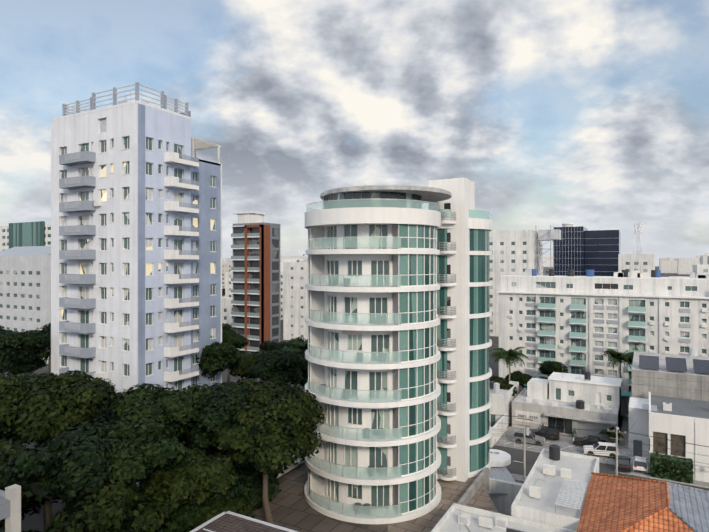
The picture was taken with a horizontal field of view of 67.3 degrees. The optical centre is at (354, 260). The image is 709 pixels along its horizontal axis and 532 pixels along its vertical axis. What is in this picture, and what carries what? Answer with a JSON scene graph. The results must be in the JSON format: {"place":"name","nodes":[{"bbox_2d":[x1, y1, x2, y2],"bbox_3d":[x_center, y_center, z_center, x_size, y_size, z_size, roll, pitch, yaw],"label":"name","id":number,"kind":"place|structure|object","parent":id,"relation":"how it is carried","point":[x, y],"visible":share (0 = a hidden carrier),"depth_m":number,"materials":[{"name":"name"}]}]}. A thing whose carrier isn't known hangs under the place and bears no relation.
{"place":"outdoors","nodes":[
{"label":"outdoors","id":0,"kind":"place"},
{"bbox_2d":[190,510,297,531],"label":"dark roof","id":1,"kind":"structure","parent":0,"point":[227,521],"depth_m":36.83,"materials":[{"name":"tile"}]},
{"bbox_2d":[0,0,708,265],"label":"sky","id":2,"kind":"structure","parent":0,"point":[590,114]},
{"bbox_2d":[3,266,708,531],"bbox_3d":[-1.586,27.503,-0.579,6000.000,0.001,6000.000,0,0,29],"label":"ground","id":3,"kind":"structure","parent":0,"point":[33,522],"depth_m":73.73,"materials":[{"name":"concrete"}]},
{"bbox_2d":[0,484,20,531],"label":"building","id":4,"kind":"structure","parent":3,"relation":"on","point":[10,505],"depth_m":12.29,"materials":[{"name":"paint"}]},
{"bbox_2d":[0,246,50,363],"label":"apartment building","id":5,"kind":"structure","parent":3,"relation":"on","point":[25,288],"depth_m":146.89,"materials":[{"name":"concrete"}]},
{"bbox_2d":[0,323,50,448],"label":"trees","id":6,"kind":"object","parent":3,"relation":"on","point":[26,351],"visible":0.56,"depth_m":71.08,"materials":[{"name":"green plant"}]},
{"bbox_2d":[0,221,50,250],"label":"building","id":7,"kind":"structure","parent":3,"relation":"on","point":[23,234],"depth_m":255.98,"materials":[{"name":"glass"}]},
{"bbox_2d":[0,416,235,531],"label":"tree row","id":8,"kind":"object","parent":3,"relation":"on","point":[91,477],"visible":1,"depth_m":35.12,"materials":[{"name":"green plant"}]},
{"bbox_2d":[51,82,221,486],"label":"tower","id":9,"kind":"structure","parent":3,"relation":"on","point":[136,243],"depth_m":67.98,"materials":[{"name":"white concrete"}]},
{"bbox_2d":[0,366,285,516],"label":"trees","id":10,"kind":"object","parent":3,"relation":"on","point":[248,383],"visible":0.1,"depth_m":59.08,"materials":[{"name":"green plant"}]},
{"bbox_2d":[0,370,325,531],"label":"tree row","id":11,"kind":"object","parent":3,"relation":"on","point":[239,424],"visible":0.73,"depth_m":43.85,"materials":[{"name":"green plant"}]},
{"bbox_2d":[144,433,280,531],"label":"hedge","id":12,"kind":"object","parent":3,"relation":"on","point":[187,517],"visible":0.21,"depth_m":40.70,"materials":[{"name":"green plant"}]},
{"bbox_2d":[196,323,307,392],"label":"trees","id":13,"kind":"object","parent":3,"relation":"on","point":[271,361],"visible":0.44,"depth_m":78.84,"materials":[{"name":"green plant"}]},
{"bbox_2d":[231,212,279,353],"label":"apartment tower","id":14,"kind":"structure","parent":3,"relation":"on","point":[255,280],"depth_m":146.72,"materials":[{"name":"clear concrete"}]},
{"bbox_2d":[276,455,304,478],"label":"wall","id":15,"kind":"structure","parent":3,"relation":"on","point":[292,466],"depth_m":58.13,"materials":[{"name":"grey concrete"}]},
{"bbox_2d":[280,346,304,383],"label":"tree","id":16,"kind":"object","parent":3,"relation":"on","point":[290,350],"visible":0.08,"depth_m":91.13,"materials":[{"name":"green plant"}]},
{"bbox_2d":[283,262,307,340],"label":"apartment building","id":17,"kind":"structure","parent":3,"relation":"on","point":[295,297],"depth_m":183.12,"materials":[{"name":"concrete"}]},
{"bbox_2d":[287,339,307,352],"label":"tree","id":18,"kind":"object","parent":3,"relation":"on","point":[299,344],"visible":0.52,"depth_m":92.12,"materials":[{"name":"green plant"}]},
{"bbox_2d":[250,178,515,531],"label":"curved building","id":19,"kind":"structure","parent":3,"relation":"on","point":[397,322],"depth_m":48.63,"materials":[{"name":"white paint"}]},
{"bbox_2d":[222,254,708,325],"bbox_3d":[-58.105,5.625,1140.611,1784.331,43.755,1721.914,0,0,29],"label":"city blocks","id":20,"kind":"structure","parent":3,"relation":"on","point":[699,265],"depth_m":402.46,"materials":[{"name":"concrete"}]},
{"bbox_2d":[457,467,522,515],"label":"yard wall and sheds","id":21,"kind":"structure","parent":3,"relation":"on","point":[502,503],"depth_m":55.88,"materials":[{"name":"concrete"}]},
{"bbox_2d":[431,503,576,531],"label":"flat-roofed building","id":22,"kind":"structure","parent":3,"relation":"on","point":[452,519],"depth_m":43.04,"materials":[{"name":"white concrete"}]},
{"bbox_2d":[490,381,518,447],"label":"white house","id":23,"kind":"structure","parent":3,"relation":"on","point":[502,402],"depth_m":87.31,"materials":[{"name":"white paint"}]},
{"bbox_2d":[490,347,529,380],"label":"palm","id":24,"kind":"object","parent":3,"relation":"on","point":[510,355],"visible":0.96,"depth_m":97.78,"materials":[{"name":"green plant"}]},
{"bbox_2d":[490,225,560,335],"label":"white block","id":25,"kind":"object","parent":3,"relation":"on","point":[516,252],"visible":0.56,"depth_m":191.91,"materials":[{"name":"concrete"}]},
{"bbox_2d":[511,444,598,530],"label":"flat-roofed building","id":26,"kind":"structure","parent":3,"relation":"on","point":[560,501],"depth_m":46.80,"materials":[{"name":"white paint"}]},
{"bbox_2d":[490,360,628,415],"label":"yard trees","id":27,"kind":"object","parent":3,"relation":"on","point":[548,368],"visible":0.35,"depth_m":100.45,"materials":[{"name":"green plant"}]},
{"bbox_2d":[512,372,631,441],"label":"showroom","id":28,"kind":"structure","parent":3,"relation":"on","point":[539,399],"depth_m":86.86,"materials":[{"name":"paint"}]},
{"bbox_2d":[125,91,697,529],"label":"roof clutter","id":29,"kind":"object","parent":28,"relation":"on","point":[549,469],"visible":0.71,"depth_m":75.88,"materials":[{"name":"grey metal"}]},
{"bbox_2d":[554,223,620,275],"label":"office building","id":30,"kind":"structure","parent":3,"relation":"on","point":[580,250],"depth_m":288.97,"materials":[{"name":"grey glass"}]},
{"bbox_2d":[497,269,708,391],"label":"apartment block","id":31,"kind":"structure","parent":3,"relation":"on","point":[572,322],"depth_m":110.42,"materials":[{"name":"white concrete"}]},
{"bbox_2d":[597,349,633,385],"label":"palm","id":32,"kind":"object","parent":3,"relation":"on","point":[627,358],"visible":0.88,"depth_m":98.22,"materials":[{"name":"green plant"}]},
{"bbox_2d":[618,254,654,276],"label":"block","id":33,"kind":"structure","parent":3,"relation":"on","point":[629,263],"depth_m":230.64,"materials":[{"name":"white concrete"}]},
{"bbox_2d":[627,216,649,272],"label":"telecom mast","id":34,"kind":"object","parent":3,"relation":"on","point":[639,246],"visible":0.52,"depth_m":215.44,"materials":[{"name":"metal"}]},
{"bbox_2d":[629,392,708,481],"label":"white shop","id":35,"kind":"structure","parent":3,"relation":"on","point":[678,419],"depth_m":68.65,"materials":[{"name":"white paint"}]},
{"bbox_2d":[632,352,708,400],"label":"building","id":36,"kind":"structure","parent":3,"relation":"on","point":[674,375],"depth_m":80.35,"materials":[{"name":"white paint"}]},
{"bbox_2d":[649,452,693,483],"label":"hedge","id":37,"kind":"object","parent":3,"relation":"on","point":[664,470],"visible":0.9,"depth_m":66.49,"materials":[{"name":"green plant"}]},
{"bbox_2d":[494,416,708,487],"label":"street pavement","id":38,"kind":"structure","parent":0,"point":[564,439],"depth_m":78.32,"materials":[{"name":"grey asphalt"}]},
{"bbox_2d":[292,384,707,478],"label":"utility poles","id":39,"kind":"object","parent":38,"relation":"on","point":[527,433],"visible":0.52,"depth_m":62.94,"materials":[{"name":"concrete"}]},
{"bbox_2d":[512,429,544,445],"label":"silver suv","id":40,"kind":"object","parent":38,"relation":"on","point":[517,438],"visible":0.92,"depth_m":79.82,"materials":[{"name":"grey metal"}]},
{"bbox_2d":[529,426,559,439],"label":"dark suv","id":41,"kind":"object","parent":38,"relation":"on","point":[548,434],"visible":0.75,"depth_m":81.78,"materials":[{"name":"grey metal"}]},
{"bbox_2d":[573,435,606,445],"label":"dark sedan","id":42,"kind":"object","parent":38,"relation":"on","point":[590,440],"visible":0.56,"depth_m":78.48,"materials":[{"name":"grey metal"}]},
{"bbox_2d":[583,442,619,457],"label":"white suv","id":43,"kind":"object","parent":38,"relation":"on","point":[605,446],"visible":0.85,"depth_m":74.56,"materials":[{"name":"white metal"}]},
{"bbox_2d":[598,427,623,442],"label":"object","id":44,"kind":"object","parent":38,"relation":"on","point":[612,434],"visible":0.6,"depth_m":79.07,"materials":[{"name":"green plant"}]},
{"bbox_2d":[614,455,630,471],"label":"dark car","id":45,"kind":"object","parent":38,"relation":"on","point":[623,463],"visible":0.85,"depth_m":69.53,"materials":[{"name":"grey metal"}]},
{"bbox_2d":[632,456,648,473],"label":"white hatchback car","id":46,"kind":"object","parent":38,"relation":"on","point":[640,464],"visible":0.98,"depth_m":68.89,"materials":[{"name":"white metal"}]},
{"bbox_2d":[577,472,708,531],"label":"tiled roof","id":47,"kind":"structure","parent":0,"point":[615,503],"depth_m":40.47,"materials":[{"name":"orange tile"}]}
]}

